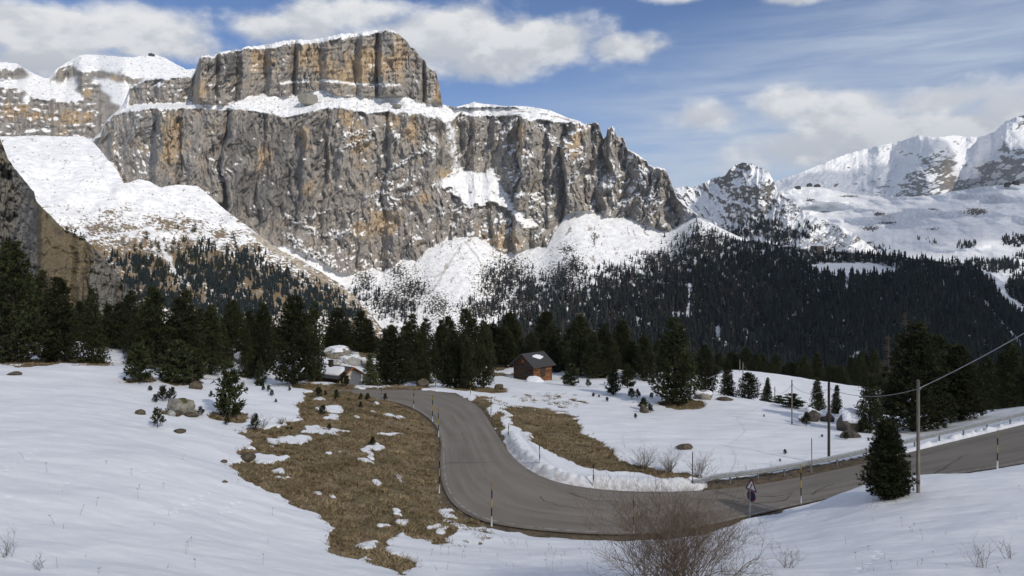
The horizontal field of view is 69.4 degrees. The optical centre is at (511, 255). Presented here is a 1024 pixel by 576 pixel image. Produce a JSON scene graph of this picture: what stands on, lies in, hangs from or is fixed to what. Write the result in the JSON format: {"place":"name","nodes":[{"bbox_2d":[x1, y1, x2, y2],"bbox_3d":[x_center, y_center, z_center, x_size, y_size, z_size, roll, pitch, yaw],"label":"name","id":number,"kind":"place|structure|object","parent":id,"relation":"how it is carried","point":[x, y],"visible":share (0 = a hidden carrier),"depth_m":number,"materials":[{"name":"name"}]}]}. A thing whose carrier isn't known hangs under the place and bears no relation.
{"place":"outdoors","nodes":[
{"label":"outdoors","id":0,"kind":"place"},
{"bbox_2d":[0,139,138,322],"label":"rock spur","id":1,"kind":"structure","parent":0,"point":[53,247],"depth_m":444.01,"materials":[{"name":"rock"}]},
{"bbox_2d":[0,54,194,139],"bbox_3d":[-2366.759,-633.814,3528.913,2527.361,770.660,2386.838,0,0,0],"label":"plateau mountain","id":2,"kind":"structure","parent":0,"point":[85,95],"depth_m":2651.97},
{"bbox_2d":[0,135,382,344],"bbox_3d":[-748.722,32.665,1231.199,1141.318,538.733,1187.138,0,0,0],"label":"valley side","id":3,"kind":"structure","parent":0,"point":[76,182],"depth_m":1118.76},
{"bbox_2d":[92,29,748,336],"bbox_3d":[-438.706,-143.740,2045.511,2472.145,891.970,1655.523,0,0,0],"label":"mountain","id":4,"kind":"structure","parent":0,"point":[350,175],"depth_m":1765.69,"materials":[{"name":"stone"}]},
{"bbox_2d":[297,93,317,105],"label":"rock block","id":5,"kind":"object","parent":4,"relation":"on","point":[305,99],"visible":0.92,"depth_m":1807.73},
{"bbox_2d":[348,218,743,323],"bbox_3d":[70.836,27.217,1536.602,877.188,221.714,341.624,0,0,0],"label":"conifer trees","id":6,"kind":"object","parent":4,"relation":"on","point":[529,293],"visible":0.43,"depth_m":1555.98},
{"bbox_2d":[0,342,1023,575],"bbox_3d":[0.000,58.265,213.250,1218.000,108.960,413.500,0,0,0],"label":"ground","id":7,"kind":"structure","parent":0,"point":[73,429],"depth_m":34.75,"materials":[{"name":"snow"}]},
{"bbox_2d":[0,239,60,362],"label":"stone pine","id":8,"kind":"object","parent":7,"relation":"on","point":[13,330],"visible":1,"depth_m":63.61,"materials":[{"name":"green plant"}]},
{"bbox_2d":[33,269,52,320],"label":"stone pine","id":9,"kind":"object","parent":7,"relation":"on","point":[41,278],"visible":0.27,"depth_m":100.51,"materials":[{"name":"green plant"}]},
{"bbox_2d":[26,276,90,363],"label":"stone pine","id":10,"kind":"object","parent":7,"relation":"on","point":[63,329],"visible":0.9,"depth_m":66.57,"materials":[{"name":"green plant"}]},
{"bbox_2d":[73,301,85,329],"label":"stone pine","id":11,"kind":"object","parent":7,"relation":"on","point":[79,305],"visible":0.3,"depth_m":102.00,"materials":[{"name":"green plant"}]},
{"bbox_2d":[75,287,113,364],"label":"spruce tree","id":12,"kind":"object","parent":7,"relation":"on","point":[93,330],"visible":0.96,"depth_m":69.77,"materials":[{"name":"green plant"}]},
{"bbox_2d":[103,302,129,348],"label":"stone pine","id":13,"kind":"object","parent":7,"relation":"on","point":[112,327],"visible":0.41,"depth_m":88.11,"materials":[{"name":"green plant"}]},
{"bbox_2d":[112,290,141,348],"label":"stone pine","id":14,"kind":"object","parent":7,"relation":"on","point":[128,305],"visible":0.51,"depth_m":87.43,"materials":[{"name":"green plant"}]},
{"bbox_2d":[122,305,151,358],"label":"stone pine","id":15,"kind":"object","parent":7,"relation":"on","point":[132,328],"visible":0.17,"depth_m":77.71,"materials":[{"name":"green plant"}]},
{"bbox_2d":[122,341,157,381],"bbox_3d":[-27.616,7.882,54.992,2.415,3.280,2.497,0,0,35],"label":"young pine","id":16,"kind":"object","parent":7,"relation":"on","point":[139,360],"visible":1,"depth_m":54.57,"materials":[{"name":"green plant"}]},
{"bbox_2d":[122,285,174,369],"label":"stone pine","id":17,"kind":"object","parent":7,"relation":"on","point":[151,334],"visible":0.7,"depth_m":73.44,"materials":[{"name":"green plant"}]},
{"bbox_2d":[149,407,165,427],"bbox_3d":[-20.003,9.169,41.782,0.864,1.359,0.853,0,0,-5],"label":"pine sapling","id":18,"kind":"object","parent":7,"relation":"on","point":[156,412],"visible":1,"depth_m":41.75,"materials":[{"name":"green plant"}]},
{"bbox_2d":[153,340,196,384],"bbox_3d":[-25.875,8.236,57.306,3.432,3.674,3.204,0,0,21],"label":"young pine","id":19,"kind":"object","parent":7,"relation":"on","point":[170,372],"visible":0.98,"depth_m":56.82,"materials":[{"name":"green plant"}]},
{"bbox_2d":[167,398,195,414],"bbox_3d":[-21.054,9.774,46.992,1.397,1.573,1.330,0,0,35],"label":"boulder","id":20,"kind":"object","parent":7,"relation":"on","point":[180,405],"visible":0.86,"depth_m":46.62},
{"bbox_2d":[153,289,211,370],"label":"stone pine","id":21,"kind":"object","parent":7,"relation":"on","point":[189,327],"visible":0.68,"depth_m":72.44,"materials":[{"name":"green plant"}]},
{"bbox_2d":[180,347,206,382],"bbox_3d":[-25.252,8.711,58.462,2.490,3.184,2.324,0,0,-34],"label":"young pine","id":22,"kind":"object","parent":7,"relation":"on","point":[199,370],"visible":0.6,"depth_m":58.40,"materials":[{"name":"green plant"}]},
{"bbox_2d":[196,303,230,374],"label":"stone pine","id":23,"kind":"object","parent":7,"relation":"on","point":[212,328],"visible":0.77,"depth_m":79.57,"materials":[{"name":"green plant"}]},
{"bbox_2d":[212,318,237,365],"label":"spruce tree","id":24,"kind":"object","parent":7,"relation":"on","point":[228,348],"visible":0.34,"depth_m":87.30,"materials":[{"name":"green plant"}]},
{"bbox_2d":[210,356,246,417],"bbox_3d":[-18.553,8.689,48.698,2.223,4.395,2.298,0,0,2],"label":"young pine","id":25,"kind":"object","parent":7,"relation":"on","point":[230,389],"visible":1,"depth_m":48.34,"materials":[{"name":"green plant"}]},
{"bbox_2d":[221,299,243,357],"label":"stone pine","id":26,"kind":"object","parent":7,"relation":"on","point":[231,313],"visible":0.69,"depth_m":91.65,"materials":[{"name":"green plant"}]},
{"bbox_2d":[235,318,256,378],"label":"spruce tree","id":27,"kind":"object","parent":7,"relation":"on","point":[246,355],"visible":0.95,"depth_m":81.71,"materials":[{"name":"green plant"}]},
{"bbox_2d":[243,300,276,375],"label":"stone pine","id":28,"kind":"object","parent":7,"relation":"on","point":[263,335],"visible":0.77,"depth_m":85.45,"materials":[{"name":"green plant"}]},
{"bbox_2d":[253,358,267,385],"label":"young pine","id":29,"kind":"object","parent":7,"relation":"on","point":[258,381],"visible":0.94,"depth_m":65.81,"materials":[{"name":"green plant"}]},
{"bbox_2d":[262,294,326,384],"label":"stone pine","id":30,"kind":"object","parent":7,"relation":"on","point":[295,360],"visible":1,"depth_m":75.16,"materials":[{"name":"green plant"}]},
{"bbox_2d":[303,301,328,381],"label":"stone pine","id":31,"kind":"object","parent":7,"relation":"on","point":[314,315],"visible":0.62,"depth_m":87.77,"materials":[{"name":"green plant"}]},
{"bbox_2d":[305,359,364,384],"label":"chalet","id":32,"kind":"object","parent":7,"relation":"on","point":[333,373],"visible":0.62,"depth_m":92.67,"materials":[{"name":"beige paint"}]},
{"bbox_2d":[324,345,352,358],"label":"boulder","id":33,"kind":"object","parent":7,"relation":"on","point":[337,351],"visible":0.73,"depth_m":111.42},
{"bbox_2d":[321,307,357,348],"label":"stone pine","id":34,"kind":"object","parent":7,"relation":"on","point":[334,339],"visible":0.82,"depth_m":117.27,"materials":[{"name":"green plant"}]},
{"bbox_2d":[340,354,361,365],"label":"boulder","id":35,"kind":"object","parent":7,"relation":"on","point":[352,360],"visible":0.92,"depth_m":106.23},
{"bbox_2d":[0,356,705,574],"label":"dry grass","id":36,"kind":"structure","parent":7,"relation":"on","point":[353,461],"depth_m":45.88,"materials":[{"name":"plant"}]},
{"bbox_2d":[346,310,376,351],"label":"stone pine","id":37,"kind":"object","parent":7,"relation":"on","point":[359,324],"visible":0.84,"depth_m":121.25,"materials":[{"name":"green plant"}]},
{"bbox_2d":[354,319,378,353],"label":"spruce tree","id":38,"kind":"object","parent":7,"relation":"on","point":[372,349],"visible":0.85,"depth_m":121.49,"materials":[{"name":"green plant"}]},
{"bbox_2d":[359,353,381,385],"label":"spruce tree","id":39,"kind":"object","parent":7,"relation":"on","point":[369,378],"visible":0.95,"depth_m":76.70,"materials":[{"name":"green plant"}]},
{"bbox_2d":[368,325,419,385],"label":"stone pine","id":40,"kind":"object","parent":7,"relation":"on","point":[398,355],"visible":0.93,"depth_m":85.28,"materials":[{"name":"green plant"}]},
{"bbox_2d":[401,314,424,380],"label":"stone pine","id":41,"kind":"object","parent":7,"relation":"on","point":[411,335],"visible":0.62,"depth_m":97.54,"materials":[{"name":"green plant"}]},
{"bbox_2d":[411,325,434,383],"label":"spruce tree","id":42,"kind":"object","parent":7,"relation":"on","point":[422,369],"visible":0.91,"depth_m":93.09,"materials":[{"name":"green plant"}]},
{"bbox_2d":[418,318,436,373],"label":"stone pine","id":43,"kind":"object","parent":7,"relation":"on","point":[430,338],"visible":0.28,"depth_m":103.75,"materials":[{"name":"green plant"}]},
{"bbox_2d":[429,319,452,381],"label":"stone pine","id":44,"kind":"object","parent":7,"relation":"on","point":[441,339],"visible":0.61,"depth_m":94.07,"materials":[{"name":"green plant"}]},
{"bbox_2d":[438,329,474,388],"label":"stone pine","id":45,"kind":"object","parent":7,"relation":"on","point":[452,352],"visible":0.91,"depth_m":83.50,"materials":[{"name":"green plant"}]},
{"bbox_2d":[457,308,473,337],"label":"stone pine","id":46,"kind":"object","parent":7,"relation":"on","point":[465,317],"visible":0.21,"depth_m":121.71,"materials":[{"name":"green plant"}]},
{"bbox_2d":[457,338,477,390],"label":"spruce tree","id":47,"kind":"object","parent":7,"relation":"on","point":[467,373],"visible":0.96,"depth_m":81.73,"materials":[{"name":"green plant"}]},
{"bbox_2d":[457,334,479,375],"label":"stone pine","id":48,"kind":"object","parent":7,"relation":"on","point":[463,337],"visible":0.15,"depth_m":101.37,"materials":[{"name":"green plant"}]},
{"bbox_2d":[460,318,486,356],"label":"stone pine","id":49,"kind":"object","parent":7,"relation":"on","point":[472,324],"visible":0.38,"depth_m":114.96,"materials":[{"name":"green plant"}]},
{"bbox_2d":[470,320,497,387],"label":"stone pine","id":50,"kind":"object","parent":7,"relation":"on","point":[482,341],"visible":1,"depth_m":87.54,"materials":[{"name":"green plant"}]},
{"bbox_2d":[489,326,522,367],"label":"stone pine","id":51,"kind":"object","parent":7,"relation":"on","point":[505,356],"visible":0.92,"depth_m":122.03,"materials":[{"name":"green plant"}]},
{"bbox_2d":[496,311,524,366],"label":"stone pine","id":52,"kind":"object","parent":7,"relation":"on","point":[511,320],"visible":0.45,"depth_m":125.45,"materials":[{"name":"green plant"}]},
{"bbox_2d":[22,455,1020,571],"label":"dry weeds","id":53,"kind":"object","parent":7,"relation":"on","point":[548,543],"visible":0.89,"depth_m":28.57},
{"bbox_2d":[520,332,542,353],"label":"stone pine","id":54,"kind":"object","parent":7,"relation":"on","point":[533,342],"visible":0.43,"depth_m":123.66,"materials":[{"name":"green plant"}]},
{"bbox_2d":[510,351,555,379],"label":"log cabin","id":55,"kind":"object","parent":7,"relation":"on","point":[540,364],"visible":0.92,"depth_m":105.70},
{"bbox_2d":[530,310,566,353],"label":"stone pine","id":56,"kind":"object","parent":7,"relation":"on","point":[545,318],"visible":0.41,"depth_m":129.47,"materials":[{"name":"green plant"}]},
{"bbox_2d":[542,322,563,371],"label":"spruce tree","id":57,"kind":"object","parent":7,"relation":"on","point":[552,347],"visible":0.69,"depth_m":116.75,"materials":[{"name":"green plant"}]},
{"bbox_2d":[553,341,574,369],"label":"stone pine","id":58,"kind":"object","parent":7,"relation":"on","point":[563,345],"visible":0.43,"depth_m":118.91,"materials":[{"name":"green plant"}]},
{"bbox_2d":[561,363,579,385],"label":"young pine","id":59,"kind":"object","parent":7,"relation":"on","point":[569,376],"visible":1,"depth_m":95.67,"materials":[{"name":"green plant"}]},
{"bbox_2d":[559,313,590,375],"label":"stone pine","id":60,"kind":"object","parent":7,"relation":"on","point":[579,338],"visible":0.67,"depth_m":111.20,"materials":[{"name":"green plant"}]},
{"bbox_2d":[578,331,606,378],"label":"stone pine","id":61,"kind":"object","parent":7,"relation":"on","point":[589,364],"visible":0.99,"depth_m":108.09,"materials":[{"name":"green plant"}]},
{"bbox_2d":[591,323,621,377],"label":"stone pine","id":62,"kind":"object","parent":7,"relation":"on","point":[604,338],"visible":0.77,"depth_m":109.32,"materials":[{"name":"green plant"}]},
{"bbox_2d":[603,367,621,394],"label":"young pine","id":63,"kind":"object","parent":7,"relation":"on","point":[612,380],"visible":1,"depth_m":85.56,"materials":[{"name":"green plant"}]},
{"bbox_2d":[610,318,634,359],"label":"stone pine","id":64,"kind":"object","parent":7,"relation":"on","point":[621,340],"visible":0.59,"depth_m":121.20,"materials":[{"name":"green plant"}]},
{"bbox_2d":[619,363,636,387],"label":"young pine","id":65,"kind":"object","parent":7,"relation":"on","point":[627,378],"visible":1,"depth_m":95.74,"materials":[{"name":"green plant"}]},
{"bbox_2d":[618,340,640,376],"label":"stone pine","id":66,"kind":"object","parent":7,"relation":"on","point":[631,347],"visible":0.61,"depth_m":110.98,"materials":[{"name":"green plant"}]},
{"bbox_2d":[627,439,662,469],"bbox_3d":[8.891,13.074,49.227,2.194,2.465,2.630,0,0,-18],"label":"leafless shrub","id":67,"kind":"object","parent":7,"relation":"on","point":[644,465],"visible":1,"depth_m":49.27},
{"bbox_2d":[631,334,660,380],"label":"stone pine","id":68,"kind":"object","parent":7,"relation":"on","point":[645,346],"visible":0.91,"depth_m":107.48,"materials":[{"name":"green plant"}]},
{"bbox_2d":[657,447,681,472],"bbox_3d":[10.433,13.286,48.693,2.080,2.036,2.290,0,0,33],"label":"leafless shrub","id":69,"kind":"object","parent":7,"relation":"on","point":[666,467],"visible":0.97,"depth_m":48.66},
{"bbox_2d":[642,316,704,405],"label":"stone pine","id":70,"kind":"object","parent":7,"relation":"on","point":[676,380],"visible":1,"depth_m":78.33,"materials":[{"name":"green plant"}]},
{"bbox_2d":[570,439,779,575],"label":"bare bush","id":71,"kind":"object","parent":7,"relation":"on","point":[673,562],"visible":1,"depth_m":21.38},
{"bbox_2d":[679,448,714,476],"bbox_3d":[11.774,13.152,47.248,2.427,2.162,2.573,0,0,21],"label":"leafless shrub","id":72,"kind":"object","parent":7,"relation":"on","point":[698,473],"visible":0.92,"depth_m":47.30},
{"bbox_2d":[692,390,712,399],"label":"boulder","id":73,"kind":"object","parent":7,"relation":"on","point":[705,394],"visible":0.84,"depth_m":81.75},
{"bbox_2d":[693,344,719,391],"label":"stone pine","id":74,"kind":"object","parent":7,"relation":"on","point":[706,367],"visible":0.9,"depth_m":91.55,"materials":[{"name":"green plant"}]},
{"bbox_2d":[716,358,738,396],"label":"spruce tree","id":75,"kind":"object","parent":7,"relation":"on","point":[727,382],"visible":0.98,"depth_m":89.73,"materials":[{"name":"green plant"}]},
{"bbox_2d":[725,350,738,369],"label":"stone pine","id":76,"kind":"object","parent":7,"relation":"on","point":[732,356],"visible":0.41,"depth_m":182.87,"materials":[{"name":"green plant"}]},
{"bbox_2d":[736,347,752,370],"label":"stone pine","id":77,"kind":"object","parent":7,"relation":"on","point":[747,352],"visible":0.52,"depth_m":180.65,"materials":[{"name":"green plant"}]},
{"bbox_2d":[735,372,761,399],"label":"stone pine","id":78,"kind":"object","parent":7,"relation":"on","point":[744,386],"visible":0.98,"depth_m":87.63,"materials":[{"name":"green plant"}]},
{"bbox_2d":[745,478,756,517],"bbox_3d":[13.008,13.372,40.237,0.128,2.570,0.773,0,0,-41],"label":"road sign","id":79,"kind":"object","parent":7,"relation":"on","point":[751,490],"visible":0.94,"depth_m":40.20,"materials":[{"name":"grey metal"}]},
{"bbox_2d":[747,354,765,372],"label":"stone pine","id":80,"kind":"object","parent":7,"relation":"on","point":[755,363],"visible":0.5,"depth_m":172.34,"materials":[{"name":"green plant"}]},
{"bbox_2d":[759,377,773,402],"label":"spruce tree","id":81,"kind":"object","parent":7,"relation":"on","point":[764,396],"visible":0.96,"depth_m":85.79,"materials":[{"name":"green plant"}]},
{"bbox_2d":[780,393,807,408],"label":"young pine","id":82,"kind":"object","parent":7,"relation":"on","point":[797,402],"visible":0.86,"depth_m":79.83,"materials":[{"name":"green plant"}]},
{"bbox_2d":[793,355,815,379],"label":"stone pine","id":83,"kind":"object","parent":7,"relation":"on","point":[805,370],"visible":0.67,"depth_m":175.12,"materials":[{"name":"green plant"}]},
{"bbox_2d":[806,407,820,421],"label":"boulder","id":84,"kind":"object","parent":7,"relation":"on","point":[814,415],"visible":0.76,"depth_m":67.90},
{"bbox_2d":[807,378,826,410],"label":"spruce tree","id":85,"kind":"object","parent":7,"relation":"on","point":[818,404],"visible":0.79,"depth_m":75.86,"materials":[{"name":"green plant"}]},
{"bbox_2d":[810,351,823,380],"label":"stone pine","id":86,"kind":"object","parent":7,"relation":"on","point":[817,366],"visible":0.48,"depth_m":201.18,"materials":[{"name":"green plant"}]},
{"bbox_2d":[827,382,830,461],"bbox_3d":[21.283,11.392,49.589,0.181,5.818,0.359,0,0,0],"label":"utility pole","id":87,"kind":"object","parent":7,"relation":"on","point":[828,433],"visible":0.87,"depth_m":49.60,"materials":[{"name":"brown metal"}]},
{"bbox_2d":[830,385,842,413],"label":"spruce tree","id":88,"kind":"object","parent":7,"relation":"on","point":[835,408],"visible":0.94,"depth_m":76.83,"materials":[{"name":"green plant"}]},
{"bbox_2d":[830,365,851,384],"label":"stone pine","id":89,"kind":"object","parent":7,"relation":"on","point":[839,377],"visible":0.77,"depth_m":173.47,"materials":[{"name":"green plant"}]},
{"bbox_2d":[846,356,856,384],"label":"stone pine","id":90,"kind":"object","parent":7,"relation":"on","point":[850,366],"visible":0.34,"depth_m":210.13,"materials":[{"name":"green plant"}]},
{"bbox_2d":[836,408,867,431],"bbox_3d":[28.853,14.284,62.950,2.510,2.560,2.063,0,0,-41],"label":"boulder","id":91,"kind":"object","parent":7,"relation":"on","point":[848,418],"visible":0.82,"depth_m":62.28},
{"bbox_2d":[693,412,1023,483],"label":"guardrail","id":92,"kind":"object","parent":7,"relation":"on","point":[856,452],"visible":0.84,"depth_m":48.23,"materials":[{"name":"metal"}]},
{"bbox_2d":[850,351,868,386],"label":"stone pine","id":93,"kind":"object","parent":7,"relation":"on","point":[860,374],"visible":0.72,"depth_m":181.18,"materials":[{"name":"green plant"}]},
{"bbox_2d":[853,372,890,432],"bbox_3d":[30.024,12.396,62.027,2.758,5.364,2.761,0,0,-18],"label":"stone pine","id":94,"kind":"object","parent":7,"relation":"on","point":[874,414],"visible":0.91,"depth_m":61.63,"materials":[{"name":"green plant"}]},
{"bbox_2d":[865,349,884,386],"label":"stone pine","id":95,"kind":"object","parent":7,"relation":"on","point":[875,368],"visible":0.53,"depth_m":181.40,"materials":[{"name":"green plant"}]},
{"bbox_2d":[855,418,919,500],"bbox_3d":[17.881,9.695,35.213,2.803,3.968,2.702,0,0,29],"label":"stone pine","id":96,"kind":"object","parent":7,"relation":"on","point":[887,471],"visible":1,"depth_m":34.82,"materials":[{"name":"green plant"}]},
{"bbox_2d":[872,320,959,431],"bbox_3d":[34.583,10.459,63.877,6.939,9.926,7.595,0,0,-18],"label":"stone pine","id":97,"kind":"object","parent":7,"relation":"on","point":[910,345],"visible":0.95,"depth_m":63.17,"materials":[{"name":"green plant"}]},
{"bbox_2d":[916,380,920,492],"bbox_3d":[19.333,8.838,35.115,0.162,5.870,0.339,0,0,0],"label":"utility pole","id":98,"kind":"object","parent":7,"relation":"on","point":[918,436],"visible":0.87,"depth_m":35.14,"materials":[{"name":"grey metal"}]},
{"bbox_2d":[910,334,960,417],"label":"stone pine","id":99,"kind":"object","parent":7,"relation":"on","point":[940,340],"visible":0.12,"depth_m":69.65,"materials":[{"name":"green plant"}]},
{"bbox_2d":[933,343,997,420],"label":"stone pine","id":100,"kind":"object","parent":7,"relation":"on","point":[961,386],"visible":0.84,"depth_m":65.23,"materials":[{"name":"green plant"}]},
{"bbox_2d":[971,355,1002,409],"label":"stone pine","id":101,"kind":"object","parent":7,"relation":"on","point":[986,363],"visible":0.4,"depth_m":87.65,"materials":[{"name":"green plant"}]},
{"bbox_2d":[981,339,1023,407],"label":"stone pine","id":102,"kind":"object","parent":7,"relation":"on","point":[1008,369],"visible":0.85,"depth_m":75.68,"materials":[{"name":"green plant"}]},
{"bbox_2d":[0,0,1023,347],"label":"sky","id":103,"kind":"structure","parent":0,"point":[698,90],"materials":[{"name":"blue"}]},
{"bbox_2d":[307,389,1023,534],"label":"road","id":104,"kind":"structure","parent":0,"point":[469,436],"depth_m":44.28,"materials":[{"name":"asphalt"}]},
{"bbox_2d":[500,241,1023,365],"bbox_3d":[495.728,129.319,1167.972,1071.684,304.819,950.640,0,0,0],"label":"valley terrain","id":105,"kind":"structure","parent":0,"point":[835,264],"depth_m":1002.28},
{"bbox_2d":[492,236,1023,379],"bbox_3d":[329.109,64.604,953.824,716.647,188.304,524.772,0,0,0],"label":"valley forest","id":106,"kind":"object","parent":105,"relation":"on","point":[857,308],"visible":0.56,"depth_m":910.76,"materials":[{"name":"plant"}]},
{"bbox_2d":[674,163,875,253],"bbox_3d":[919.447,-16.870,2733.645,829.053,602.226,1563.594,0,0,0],"label":"snowy peak","id":107,"kind":"structure","parent":0,"point":[739,194],"depth_m":2378.88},
{"bbox_2d":[726,214,820,242],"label":"conifer trees","id":108,"kind":"object","parent":107,"relation":"on","point":[776,234],"visible":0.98,"depth_m":2239.38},
{"bbox_2d":[775,115,1023,196],"bbox_3d":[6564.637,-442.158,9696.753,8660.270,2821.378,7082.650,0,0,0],"label":"glacier mountain","id":109,"kind":"structure","parent":0,"point":[918,165],"depth_m":7879.41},
{"bbox_2d":[781,184,1023,282],"bbox_3d":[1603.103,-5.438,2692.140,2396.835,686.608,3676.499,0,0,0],"label":"ski slopes","id":110,"kind":"structure","parent":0,"point":[986,217],"depth_m":2526.01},
{"bbox_2d":[867,232,1023,287],"bbox_3d":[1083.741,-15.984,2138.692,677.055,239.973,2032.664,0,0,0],"label":"plateau wood","id":111,"kind":"object","parent":110,"relation":"on","point":[1007,264],"visible":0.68,"depth_m":1636.55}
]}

